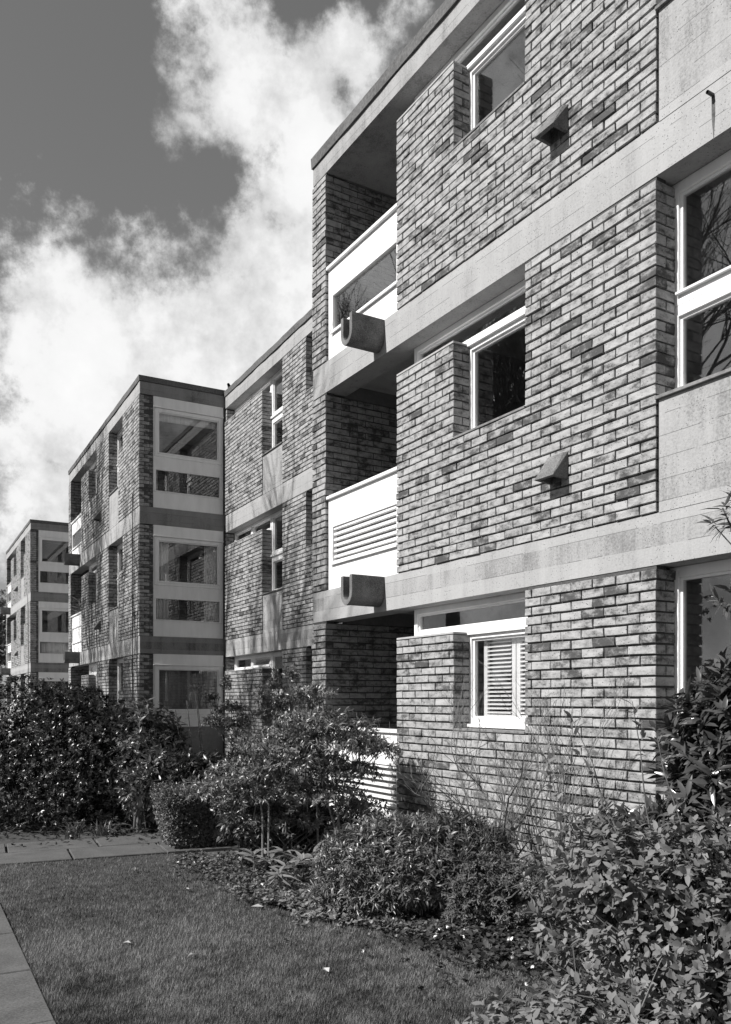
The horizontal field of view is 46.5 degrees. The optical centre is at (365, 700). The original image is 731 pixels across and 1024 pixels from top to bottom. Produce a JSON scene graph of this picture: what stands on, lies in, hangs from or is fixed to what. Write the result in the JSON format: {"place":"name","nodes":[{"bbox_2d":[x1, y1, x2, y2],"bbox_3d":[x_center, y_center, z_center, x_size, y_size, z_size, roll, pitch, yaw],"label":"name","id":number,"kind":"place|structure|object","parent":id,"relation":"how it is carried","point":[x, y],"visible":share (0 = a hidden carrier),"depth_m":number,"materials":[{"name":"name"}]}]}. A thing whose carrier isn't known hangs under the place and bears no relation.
{"place":"outdoors","nodes":[
{"label":"outdoors","id":0,"kind":"place"},
{"bbox_2d":[0,904,55,1023],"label":"side path","id":1,"kind":"structure","parent":0,"point":[22,1000],"depth_m":4.68,"materials":[{"name":"grey concrete"}]},
{"bbox_2d":[94,820,129,828],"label":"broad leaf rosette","id":2,"kind":"object","parent":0,"point":[113,824],"visible":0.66,"depth_m":10.37,"materials":[{"name":"grey plant"}]},
{"bbox_2d":[99,816,126,833],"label":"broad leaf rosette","id":3,"kind":"object","parent":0,"point":[106,818],"visible":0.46,"depth_m":10.45,"materials":[{"name":"grey plant"}]},
{"bbox_2d":[0,825,333,864],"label":"path","id":4,"kind":"structure","parent":0,"point":[81,849],"depth_m":9.08,"materials":[{"name":"grey concrete"}]},
{"bbox_2d":[0,0,444,703],"label":"sky","id":5,"kind":"structure","parent":0,"point":[156,174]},
{"bbox_2d":[0,852,590,1023],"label":"lawn","id":6,"kind":"structure","parent":0,"point":[110,860],"depth_m":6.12,"materials":[{"name":"grey plant"}]},
{"bbox_2d":[0,704,641,995],"bbox_3d":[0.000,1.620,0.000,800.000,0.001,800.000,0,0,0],"label":"ground","id":7,"kind":"structure","parent":0,"point":[25,836],"depth_m":9.90,"materials":[{"name":"soil"}]},
{"bbox_2d":[0,589,6,687],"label":"leafy tree","id":8,"kind":"object","parent":7,"relation":"on","point":[3,659],"visible":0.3,"depth_m":51.40,"materials":[{"name":"grey plant"}]},
{"bbox_2d":[0,519,79,740],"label":"apartment block","id":9,"kind":"structure","parent":7,"relation":"on","point":[35,610],"depth_m":32.90,"materials":[{"name":"brick"}]},
{"bbox_2d":[39,679,68,689],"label":"window","id":10,"kind":"structure","parent":9,"relation":"in","point":[39,679],"depth_m":32.61,"materials":[{"name":"white paint"}]},
{"bbox_2d":[39,608,68,634],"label":"window","id":11,"kind":"structure","parent":9,"relation":"in","point":[40,609],"depth_m":32.54,"materials":[{"name":"white paint"}]},
{"bbox_2d":[39,537,68,565],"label":"window","id":12,"kind":"structure","parent":9,"relation":"in","point":[40,538],"depth_m":32.51,"materials":[{"name":"white paint"}]},
{"bbox_2d":[41,642,68,653],"bbox_3d":[-11.837,-1.965,32.834,1.301,0.650,0.020,0,0,-29],"label":"net curtain","id":13,"kind":"object","parent":9,"relation":"hanging from","point":[55,647],"visible":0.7,"depth_m":32.75,"materials":[{"name":"fabric"}]},
{"bbox_2d":[58,820,92,839],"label":"strap leaf plant","id":14,"kind":"object","parent":7,"relation":"on","point":[70,831],"visible":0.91,"depth_m":9.80,"materials":[{"name":"grey plant"}]},
{"bbox_2d":[9,683,153,826],"bbox_3d":[-3.653,0.688,11.234,1.913,1.842,1.563,0,0,-33],"label":"evergreen shrub","id":15,"kind":"object","parent":7,"relation":"on","point":[33,757],"visible":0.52,"depth_m":10.68,"materials":[{"name":"grey plant"}]},
{"bbox_2d":[0,673,180,831],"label":"evergreen shrub","id":16,"kind":"object","parent":7,"relation":"on","point":[13,808],"visible":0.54,"depth_m":10.38,"materials":[{"name":"grey plant"}]},
{"bbox_2d":[93,820,123,836],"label":"strap leaf plant","id":17,"kind":"object","parent":7,"relation":"on","point":[102,831],"visible":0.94,"depth_m":10.02,"materials":[{"name":"grey plant"}]},
{"bbox_2d":[113,775,155,830],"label":"strap leaf plant","id":18,"kind":"object","parent":7,"relation":"on","point":[139,819],"visible":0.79,"depth_m":10.40,"materials":[{"name":"grey plant"}]},
{"bbox_2d":[89,696,208,829],"bbox_3d":[-2.724,0.792,11.025,1.930,1.720,1.586,0,0,18],"label":"evergreen shrub","id":19,"kind":"object","parent":7,"relation":"on","point":[167,744],"visible":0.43,"depth_m":10.71,"materials":[{"name":"grey plant"}]},
{"bbox_2d":[63,374,282,763],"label":"apartment block","id":20,"kind":"structure","parent":7,"relation":"on","point":[144,481],"depth_m":18.49,"materials":[{"name":"brick"}]},
{"bbox_2d":[71,595,80,613],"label":"balcony plant","id":21,"kind":"object","parent":20,"relation":"on","point":[78,606],"visible":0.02,"depth_m":24.18,"materials":[{"name":"grey plant"}]},
{"bbox_2d":[89,664,96,674],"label":"window","id":22,"kind":"structure","parent":20,"relation":"in","point":[92,665],"depth_m":23.03,"materials":[{"name":"white paint"}]},
{"bbox_2d":[89,561,96,571],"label":"window","id":23,"kind":"structure","parent":20,"relation":"in","point":[93,565],"depth_m":23.03,"materials":[{"name":"white paint"}]},
{"bbox_2d":[89,459,96,469],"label":"window","id":24,"kind":"structure","parent":20,"relation":"in","point":[93,465],"depth_m":22.92,"materials":[{"name":"white paint"}]},
{"bbox_2d":[116,543,122,605],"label":"window","id":25,"kind":"structure","parent":20,"relation":"in","point":[120,546],"depth_m":20.28,"materials":[{"name":"white paint"}]},
{"bbox_2d":[116,427,122,485],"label":"window","id":26,"kind":"structure","parent":20,"relation":"in","point":[120,433],"depth_m":20.28,"materials":[{"name":"white paint"}]},
{"bbox_2d":[117,659,123,704],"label":"window","id":27,"kind":"structure","parent":20,"relation":"in","point":[119,661],"depth_m":20.28,"materials":[{"name":"white paint"}]},
{"bbox_2d":[156,542,168,619],"bbox_3d":[-4.311,-2.420,17.966,0.303,1.960,0.058,0,0,-29],"label":"curtain","id":28,"kind":"object","parent":20,"relation":"hanging from","point":[162,609],"visible":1,"depth_m":17.99,"materials":[{"name":"fabric"}]},
{"bbox_2d":[159,670,216,708],"bbox_3d":[-3.811,-0.120,18.240,1.401,1.160,0.021,0,0,-29],"label":"net curtain","id":29,"kind":"object","parent":20,"relation":"hanging from","point":[175,692],"visible":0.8,"depth_m":18.21,"materials":[{"name":"grey fabric"}]},
{"bbox_2d":[159,414,216,429],"bbox_3d":[-3.810,-6.000,18.240,1.400,0.200,0.006,0,0,-29],"label":"roller blind","id":30,"kind":"object","parent":20,"relation":"attached to","point":[186,421],"visible":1,"depth_m":18.23,"materials":[{"name":"fabric"}]},
{"bbox_2d":[155,665,221,713],"bbox_3d":[-3.777,-0.227,18.162,1.460,1.014,0.082,0,0,-29],"label":"window","id":31,"kind":"structure","parent":20,"relation":"in","point":[157,667],"depth_m":18.14,"materials":[{"name":"white paint"}]},
{"bbox_2d":[155,536,221,588],"bbox_3d":[-3.777,-2.927,18.162,1.460,1.014,0.082,0,0,-29],"label":"window","id":32,"kind":"structure","parent":20,"relation":"in","point":[157,539],"depth_m":18.15,"materials":[{"name":"white paint"}]},
{"bbox_2d":[155,407,221,464],"bbox_3d":[-3.777,-5.627,18.162,1.460,1.014,0.082,0,0,-29],"label":"window","id":33,"kind":"structure","parent":20,"relation":"in","point":[158,411],"depth_m":18.15,"materials":[{"name":"white paint"}]},
{"bbox_2d":[204,546,218,621],"bbox_3d":[-3.346,-2.420,18.494,0.343,1.960,0.058,0,0,-29],"label":"curtain","id":34,"kind":"object","parent":20,"relation":"hanging from","point":[211,611],"visible":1,"depth_m":18.48,"materials":[{"name":"fabric"}]},
{"bbox_2d":[171,710,180,752],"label":"spurge stem","id":35,"kind":"object","parent":7,"relation":"on","point":[178,730],"visible":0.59,"depth_m":11.00,"materials":[{"name":"grey plant"}]},
{"bbox_2d":[182,700,193,756],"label":"spurge stem","id":36,"kind":"object","parent":7,"relation":"on","point":[191,741],"visible":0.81,"depth_m":11.05,"materials":[{"name":"grey plant"}]},
{"bbox_2d":[182,682,204,753],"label":"spurge stem","id":37,"kind":"object","parent":7,"relation":"on","point":[193,687],"visible":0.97,"depth_m":11.14,"materials":[{"name":"grey plant"}]},
{"bbox_2d":[194,704,203,755],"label":"spurge stem","id":38,"kind":"object","parent":7,"relation":"on","point":[201,739],"visible":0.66,"depth_m":11.10,"materials":[{"name":"grey plant"}]},
{"bbox_2d":[150,778,273,848],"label":"box hedge","id":39,"kind":"object","parent":7,"relation":"on","point":[182,822],"visible":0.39,"depth_m":9.11,"materials":[{"name":"grey plant"}]},
{"bbox_2d":[143,746,282,817],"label":"evergreen shrub","id":40,"kind":"object","parent":7,"relation":"on","point":[202,762],"visible":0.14,"depth_m":10.31,"materials":[{"name":"grey plant"}]},
{"bbox_2d":[200,675,256,756],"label":"shrub","id":41,"kind":"object","parent":7,"relation":"on","point":[223,722],"visible":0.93,"depth_m":11.29,"materials":[{"name":"grey plant"}]},
{"bbox_2d":[230,851,253,868],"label":"broad leaf rosette","id":42,"kind":"object","parent":7,"relation":"on","point":[239,855],"visible":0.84,"depth_m":8.00,"materials":[{"name":"grey plant"}]},
{"bbox_2d":[232,848,274,872],"bbox_3d":[-0.977,1.467,7.662,0.332,0.266,0.337,0,0,-43],"label":"broad leaf rosette","id":43,"kind":"object","parent":7,"relation":"on","point":[250,854],"visible":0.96,"depth_m":7.64,"materials":[{"name":"grey plant"}]},
{"bbox_2d":[249,853,282,878],"bbox_3d":[-0.851,1.483,7.536,0.335,0.235,0.254,0,0,31],"label":"broad leaf rosette","id":44,"kind":"object","parent":7,"relation":"on","point":[271,855],"visible":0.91,"depth_m":7.51,"materials":[{"name":"grey plant"}]},
{"bbox_2d":[252,848,280,870],"bbox_3d":[-0.951,1.507,8.009,0.265,0.187,0.254,0,0,26],"label":"broad leaf rosette","id":45,"kind":"object","parent":7,"relation":"on","point":[265,851],"visible":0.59,"depth_m":8.01,"materials":[{"name":"grey plant"}]},
{"bbox_2d":[250,666,296,767],"bbox_3d":[-1.213,0.557,11.631,0.750,2.086,0.538,0,0,0],"label":"slender tree","id":46,"kind":"object","parent":7,"relation":"on","point":[270,714],"visible":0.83,"depth_m":11.57,"materials":[{"name":"grey plant"}]},
{"bbox_2d":[224,308,341,786],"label":"linking wing","id":47,"kind":"structure","parent":7,"relation":"on","point":[268,487],"depth_m":16.55,"materials":[{"name":"grey brick"}]},
{"bbox_2d":[235,655,251,669],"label":"window","id":48,"kind":"structure","parent":47,"relation":"in","point":[250,656],"depth_m":18.07,"materials":[{"name":"white paint"}]},
{"bbox_2d":[235,525,251,541],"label":"window","id":49,"kind":"structure","parent":47,"relation":"in","point":[248,528],"depth_m":18.07,"materials":[{"name":"white paint"}]},
{"bbox_2d":[235,395,251,413],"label":"window","id":50,"kind":"structure","parent":47,"relation":"in","point":[248,399],"depth_m":18.03,"materials":[{"name":"white paint"}]},
{"bbox_2d":[252,653,271,668],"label":"window","id":51,"kind":"structure","parent":47,"relation":"in","point":[254,657],"depth_m":17.02,"materials":[{"name":"white paint"}]},
{"bbox_2d":[252,515,271,533],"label":"window","id":52,"kind":"structure","parent":47,"relation":"in","point":[269,518],"depth_m":17.07,"materials":[{"name":"white paint"}]},
{"bbox_2d":[252,378,271,398],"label":"window","id":53,"kind":"structure","parent":47,"relation":"in","point":[269,383],"depth_m":17.01,"materials":[{"name":"white paint"}]},
{"bbox_2d":[270,510,282,590],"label":"window","id":54,"kind":"structure","parent":47,"relation":"in","point":[276,555],"depth_m":16.58,"materials":[{"name":"white paint"}]},
{"bbox_2d":[270,369,282,447],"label":"window","id":55,"kind":"structure","parent":47,"relation":"in","point":[276,417],"depth_m":16.58,"materials":[{"name":"white paint"}]},
{"bbox_2d":[272,651,282,732],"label":"window","id":56,"kind":"structure","parent":47,"relation":"in","point":[274,654],"depth_m":16.55,"materials":[{"name":"white paint"}]},
{"bbox_2d":[268,846,301,863],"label":"broad leaf rosette","id":57,"kind":"object","parent":7,"relation":"on","point":[278,850],"visible":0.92,"depth_m":7.79,"materials":[{"name":"grey plant"}]},
{"bbox_2d":[267,865,302,888],"bbox_3d":[-0.668,1.479,6.882,0.345,0.244,0.307,0,0,0],"label":"broad leaf rosette","id":58,"kind":"object","parent":7,"relation":"on","point":[283,879],"visible":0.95,"depth_m":6.89,"materials":[{"name":"grey plant"}]},
{"bbox_2d":[271,859,302,879],"bbox_3d":[-0.653,1.486,7.236,0.310,0.230,0.272,0,0,0],"label":"broad leaf rosette","id":59,"kind":"object","parent":7,"relation":"on","point":[283,864],"visible":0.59,"depth_m":7.23,"materials":[{"name":"grey plant"}]},
{"bbox_2d":[172,661,404,869],"bbox_3d":[-0.746,0.612,8.146,2.256,1.981,1.183,0,0,0],"label":"tall leafy shrub","id":60,"kind":"object","parent":7,"relation":"on","point":[308,749],"visible":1,"depth_m":8.02,"materials":[{"name":"grey plant"}]},
{"bbox_2d":[283,861,306,886],"bbox_3d":[-0.603,1.464,7.051,0.203,0.272,0.411,0,0,18],"label":"broad leaf rosette","id":61,"kind":"object","parent":7,"relation":"on","point":[295,870],"visible":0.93,"depth_m":7.02,"materials":[{"name":"grey plant"}]},
{"bbox_2d":[213,778,380,864],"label":"leafy undergrowth","id":62,"kind":"object","parent":7,"relation":"on","point":[301,838],"visible":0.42,"depth_m":8.44,"materials":[{"name":"grey plant"}]},
{"bbox_2d":[284,850,318,882],"bbox_3d":[-0.534,1.467,7.460,0.349,0.267,0.301,0,0,-17],"label":"broad leaf rosette","id":63,"kind":"object","parent":7,"relation":"on","point":[301,856],"visible":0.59,"depth_m":7.46,"materials":[{"name":"grey plant"}]},
{"bbox_2d":[291,841,321,873],"bbox_3d":[-0.456,1.443,7.756,0.373,0.315,0.289,0,0,36],"label":"broad leaf rosette","id":64,"kind":"object","parent":7,"relation":"on","point":[307,855],"visible":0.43,"depth_m":7.74,"materials":[{"name":"grey plant"}]},
{"bbox_2d":[250,880,393,929],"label":"ground cover","id":65,"kind":"object","parent":7,"relation":"on","point":[321,913],"visible":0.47,"depth_m":6.32,"materials":[{"name":"grey plant"}]},
{"bbox_2d":[166,849,486,942],"bbox_3d":[-0.659,1.553,7.036,1.108,0.105,4.007,0,0,-36],"label":"ground cover","id":66,"kind":"object","parent":7,"relation":"on","point":[397,922],"visible":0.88,"depth_m":6.96,"materials":[{"name":"grey plant"}]},
{"bbox_2d":[0,817,674,1004],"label":"ground cover","id":67,"kind":"object","parent":7,"relation":"on","point":[505,942],"visible":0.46,"depth_m":5.49,"materials":[{"name":"grey plant"}]},
{"bbox_2d":[304,799,524,925],"bbox_3d":[0.357,1.167,6.356,1.668,0.903,1.148,0,0,0],"label":"narrow leaf bush","id":68,"kind":"object","parent":7,"relation":"on","point":[410,893],"visible":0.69,"depth_m":6.09,"materials":[{"name":"grey plant"}]},
{"bbox_2d":[406,811,556,927],"bbox_3d":[0.779,1.220,6.105,1.302,0.776,0.757,0,0,41],"label":"fine leaf bush","id":69,"kind":"object","parent":7,"relation":"on","point":[495,906],"visible":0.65,"depth_m":5.85,"materials":[{"name":"grey plant"}]},
{"bbox_2d":[351,669,615,928],"bbox_3d":[0.951,0.668,6.425,1.810,1.837,1.861,0,0,-42],"label":"bare shrub","id":70,"kind":"object","parent":7,"relation":"on","point":[514,799],"visible":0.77,"depth_m":6.41,"materials":[{"name":"grey plant"}]},
{"bbox_2d":[311,0,730,943],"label":"apartment block","id":71,"kind":"structure","parent":7,"relation":"on","point":[521,316],"depth_m":7.01,"materials":[{"name":"brick"}]},
{"bbox_2d":[414,0,519,101],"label":"window","id":72,"kind":"structure","parent":71,"relation":"in","point":[507,5],"depth_m":7.89,"materials":[{"name":"white paint"}]},
{"bbox_2d":[414,592,527,635],"bbox_3d":[1.029,-0.793,7.986,0.070,0.291,1.926,0,0,-31],"label":"window","id":73,"kind":"structure","parent":71,"relation":"in","point":[419,614],"depth_m":8.01,"materials":[{"name":"white paint"}]},
{"bbox_2d":[414,279,527,363],"bbox_3d":[1.029,-3.493,7.986,0.070,0.291,1.926,0,0,-31],"label":"window","id":74,"kind":"structure","parent":71,"relation":"in","point":[517,290],"depth_m":7.94,"materials":[{"name":"white paint"}]},
{"bbox_2d":[464,624,527,729],"bbox_3d":[1.230,-0.201,7.588,0.110,0.901,1.036,0,0,-31],"label":"window","id":75,"kind":"structure","parent":71,"relation":"in","point":[516,631],"depth_m":7.77,"materials":[{"name":"white paint"}]},
{"bbox_2d":[466,6,525,130],"bbox_3d":[1.230,-5.543,7.588,0.110,0.815,1.036,0,0,-31],"label":"window","id":76,"kind":"structure","parent":71,"relation":"in","point":[516,25],"depth_m":7.74,"materials":[{"name":"white paint"}]},
{"bbox_2d":[466,309,526,428],"bbox_3d":[1.230,-2.901,7.588,0.110,0.901,1.036,0,0,-31],"label":"window","id":77,"kind":"structure","parent":71,"relation":"in","point":[516,322],"depth_m":7.84,"materials":[{"name":"white paint"}]},
{"bbox_2d":[484,637,527,716],"bbox_3d":[1.344,-0.210,7.549,0.042,0.780,0.900,0,0,-31],"label":"window shutter","id":78,"kind":"object","parent":71,"relation":"attached to","point":[517,665],"depth_m":7.64,"materials":[{"name":"white paint"}]},
{"bbox_2d":[670,558,730,733],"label":"window","id":79,"kind":"structure","parent":71,"relation":"in","point":[720,567],"depth_m":5.97,"materials":[{"name":"white paint"}]},
{"bbox_2d":[672,150,730,388],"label":"window","id":80,"kind":"structure","parent":71,"relation":"in","point":[714,290],"depth_m":5.91,"materials":[{"name":"white paint"}]},
{"bbox_2d":[478,645,629,903],"bbox_3d":[1.418,0.576,6.119,1.161,1.950,0.781,0,0,0],"label":"bare shrub","id":81,"kind":"object","parent":7,"relation":"on","point":[562,786],"visible":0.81,"depth_m":6.15,"materials":[{"name":"grey plant"}]},
{"bbox_2d":[455,698,730,1023],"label":"broad leaf shrub","id":82,"kind":"object","parent":7,"relation":"on","point":[610,884],"visible":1,"depth_m":3.38,"materials":[{"name":"grey plant"}]},
{"bbox_2d":[566,643,730,959],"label":"glossy evergreen","id":83,"kind":"object","parent":7,"relation":"on","point":[697,770],"visible":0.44,"depth_m":4.50,"materials":[{"name":"grey plant"}]},
{"bbox_2d":[697,484,730,619],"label":"evergreen branch","id":84,"kind":"object","parent":7,"relation":"on","point":[721,602],"visible":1,"depth_m":4.50,"materials":[{"name":"grey plant"}]}
]}

